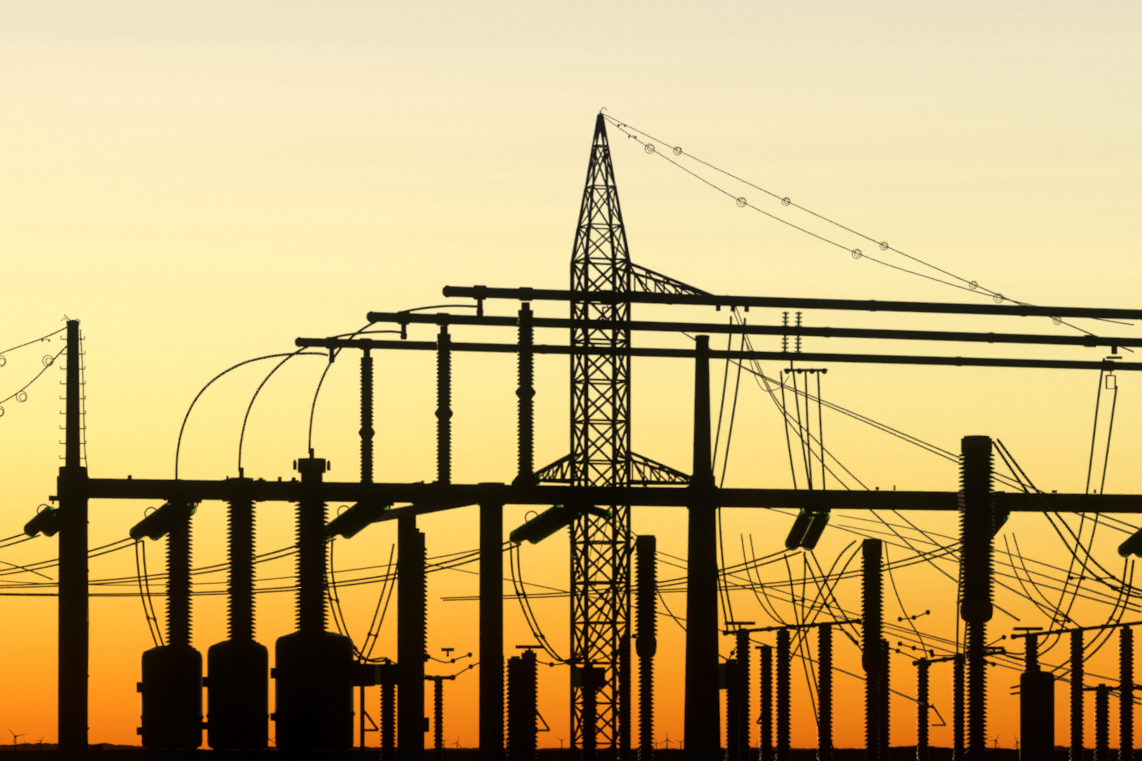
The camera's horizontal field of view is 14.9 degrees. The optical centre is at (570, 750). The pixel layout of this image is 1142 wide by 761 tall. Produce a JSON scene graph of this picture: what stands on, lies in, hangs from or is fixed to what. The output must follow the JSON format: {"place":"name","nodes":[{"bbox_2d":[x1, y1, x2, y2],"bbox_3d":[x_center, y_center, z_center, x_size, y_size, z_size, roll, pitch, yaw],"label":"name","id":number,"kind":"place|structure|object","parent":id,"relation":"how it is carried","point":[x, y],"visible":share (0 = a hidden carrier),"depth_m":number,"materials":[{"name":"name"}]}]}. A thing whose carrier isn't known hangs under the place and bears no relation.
{"place":"outdoors","nodes":[
{"label":"outdoors","id":0,"kind":"place"},
{"bbox_2d":[0,753,1141,760],"bbox_3d":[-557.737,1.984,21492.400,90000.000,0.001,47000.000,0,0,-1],"label":"ground","id":1,"kind":"structure","parent":0,"point":[566,757],"depth_m":1422.70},
{"bbox_2d":[137,479,204,760],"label":"instrument transformer","id":2,"kind":"object","parent":1,"relation":"on","point":[170,687],"visible":0.77,"depth_m":93.98,"materials":[{"name":"grey paint"}]},
{"bbox_2d":[203,467,269,760],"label":"instrument transformer","id":3,"kind":"object","parent":1,"relation":"on","point":[236,681],"visible":0.96,"depth_m":88.59,"materials":[{"name":"grey paint"}]},
{"bbox_2d":[270,448,356,760],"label":"instrument transformer","id":4,"kind":"object","parent":1,"relation":"on","point":[311,673],"visible":0.98,"depth_m":83.54,"materials":[{"name":"grey paint"}]},
{"bbox_2d":[352,657,378,760],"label":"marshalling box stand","id":5,"kind":"object","parent":1,"relation":"on","point":[363,676],"visible":1,"depth_m":83.51,"materials":[{"name":"metal"}]},
{"bbox_2d":[375,660,399,760],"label":"transformer","id":6,"kind":"object","parent":1,"relation":"on","point":[387,675],"visible":1,"depth_m":92.42,"materials":[{"name":"grey paint"}]},
{"bbox_2d":[416,528,427,760],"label":"insulator","id":7,"kind":"object","parent":1,"relation":"on","point":[421,614],"visible":0.31,"depth_m":94.41,"materials":[{"name":"metal"}]},
{"bbox_2d":[0,294,1141,707],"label":"strain conductors","id":8,"kind":"object","parent":7,"relation":"attached to","point":[440,566],"visible":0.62,"depth_m":117.04,"materials":[{"name":"metal"}]},
{"bbox_2d":[425,648,455,760],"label":"disconnector","id":9,"kind":"object","parent":1,"relation":"on","point":[438,718],"visible":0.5,"depth_m":111.49,"materials":[{"name":"metal"}]},
{"bbox_2d":[425,717,428,731],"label":"drive box","id":10,"kind":"object","parent":9,"relation":"on","point":[426,724],"visible":0.36,"depth_m":111.47,"materials":[{"name":"grey paint"}]},
{"bbox_2d":[0,730,1019,748],"bbox_3d":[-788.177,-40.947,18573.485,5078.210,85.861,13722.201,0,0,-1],"label":"wind turbines","id":11,"kind":"object","parent":1,"relation":"on","point":[656,743],"visible":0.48,"depth_m":16114.45,"materials":[{"name":"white paint"}]},
{"bbox_2d":[503,645,549,760],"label":"disconnector","id":12,"kind":"object","parent":1,"relation":"on","point":[522,728],"visible":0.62,"depth_m":93.49,"materials":[{"name":"metal"}]},
{"bbox_2d":[0,743,1141,752],"bbox_3d":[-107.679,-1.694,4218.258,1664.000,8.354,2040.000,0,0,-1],"label":"treeline","id":13,"kind":"object","parent":1,"relation":"on","point":[46,748],"visible":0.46,"depth_m":3206.17,"materials":[{"name":"black plant"}]},
{"bbox_2d":[574,663,604,760],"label":"transformer","id":14,"kind":"object","parent":1,"relation":"on","point":[589,679],"visible":1,"depth_m":83.53,"materials":[{"name":"grey paint"}]},
{"bbox_2d":[58,314,1141,760],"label":"gantry portal","id":15,"kind":"object","parent":1,"relation":"on","point":[702,734],"visible":1,"depth_m":85.62,"materials":[{"name":"metal"}]},
{"bbox_2d":[359,350,374,503],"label":"bus post insulator","id":16,"kind":"object","parent":15,"relation":"on","point":[366,432],"visible":0.88,"depth_m":95.44,"materials":[{"name":"ceramic"}]},
{"bbox_2d":[435,326,452,483],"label":"bus post insulator","id":17,"kind":"object","parent":15,"relation":"on","point":[443,413],"visible":0.98,"depth_m":89.88,"materials":[{"name":"ceramic"}]},
{"bbox_2d":[511,302,539,484],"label":"bus post insulator","id":18,"kind":"object","parent":15,"relation":"on","point":[525,392],"visible":1,"depth_m":85.11,"materials":[{"name":"ceramic"}]},
{"bbox_2d":[295,285,1141,388],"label":"tubular busbars","id":19,"kind":"object","parent":18,"relation":"on","point":[479,293],"visible":0.98,"depth_m":91.72,"materials":[{"name":"metal"}]},
{"bbox_2d":[175,305,477,478],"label":"riser conductors","id":20,"kind":"object","parent":19,"relation":"attached to","point":[299,352],"visible":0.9,"depth_m":89.21,"materials":[{"name":"metal"}]},
{"bbox_2d":[712,306,1121,660],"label":"busbar droppers","id":21,"kind":"object","parent":19,"relation":"attached to","point":[825,371],"visible":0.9,"depth_m":91.52,"materials":[{"name":"metal"}]},
{"bbox_2d":[41,124,1095,518],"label":"gantry fittings","id":22,"kind":"object","parent":15,"relation":"on","point":[71,486],"visible":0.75,"depth_m":85.16,"materials":[{"name":"metal"}]},
{"bbox_2d":[23,499,1141,585],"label":"tension insulator strings","id":23,"kind":"object","parent":15,"relation":"on","point":[166,518],"visible":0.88,"depth_m":85.90,"materials":[{"name":"ceramic"}]},
{"bbox_2d":[618,635,630,760],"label":"insulator","id":24,"kind":"object","parent":1,"relation":"on","point":[624,703],"visible":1,"depth_m":95.58,"materials":[{"name":"metal"}]},
{"bbox_2d":[634,535,657,760],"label":"live tank unit","id":25,"kind":"object","parent":1,"relation":"on","point":[646,612],"visible":1,"depth_m":91.55,"materials":[{"name":"metal"}]},
{"bbox_2d":[719,659,748,760],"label":"transformer","id":26,"kind":"object","parent":1,"relation":"on","point":[734,676],"visible":1,"depth_m":87.61,"materials":[{"name":"grey paint"}]},
{"bbox_2d":[722,618,861,760],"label":"disconnector","id":27,"kind":"object","parent":1,"relation":"on","point":[783,687],"visible":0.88,"depth_m":95.67,"materials":[{"name":"metal"}]},
{"bbox_2d":[755,638,890,760],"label":"insulators","id":28,"kind":"object","parent":1,"relation":"on","point":[766,696],"visible":0.79,"depth_m":103.70,"materials":[{"name":"metal"}]},
{"bbox_2d":[860,539,883,760],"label":"live tank unit","id":29,"kind":"object","parent":1,"relation":"on","point":[872,623],"visible":1,"depth_m":91.67,"materials":[{"name":"metal"}]},
{"bbox_2d":[912,646,1006,760],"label":"disconnector","id":30,"kind":"object","parent":1,"relation":"on","point":[958,713],"visible":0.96,"depth_m":117.82,"materials":[{"name":"metal"}]},
{"bbox_2d":[958,435,994,760],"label":"live tank unit","id":31,"kind":"object","parent":1,"relation":"on","point":[976,609],"visible":1,"depth_m":61.65,"materials":[{"name":"metal"}]},
{"bbox_2d":[1020,665,1054,760],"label":"transformer","id":32,"kind":"object","parent":1,"relation":"on","point":[1037,713],"visible":1,"depth_m":71.61,"materials":[{"name":"grey paint"}]},
{"bbox_2d":[1011,621,1141,760],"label":"disconnector","id":33,"kind":"object","parent":1,"relation":"on","point":[1126,685],"visible":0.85,"depth_m":91.84,"materials":[{"name":"metal"}]},
{"bbox_2d":[1082,683,1141,760],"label":"disconnector","id":34,"kind":"object","parent":1,"relation":"on","point":[1102,725],"visible":0.92,"depth_m":99.86,"materials":[{"name":"metal"}]},
{"bbox_2d":[0,0,1141,748],"label":"sky","id":35,"kind":"structure","parent":0,"point":[208,187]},
{"bbox_2d":[533,107,713,760],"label":"lattice tower","id":36,"kind":"structure","parent":0,"point":[573,454],"depth_m":259.58,"materials":[{"name":"black metal"}]},
{"bbox_2d":[0,113,1133,416],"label":"earth wires","id":37,"kind":"object","parent":36,"relation":"attached to","point":[1002,297],"visible":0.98,"depth_m":170.97,"materials":[{"name":"black metal"}]},
{"bbox_2d":[135,438,1141,753],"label":"jumper loops","id":38,"kind":"object","parent":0,"point":[747,632],"visible":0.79,"depth_m":91.08,"materials":[{"name":"metal"}]}
]}

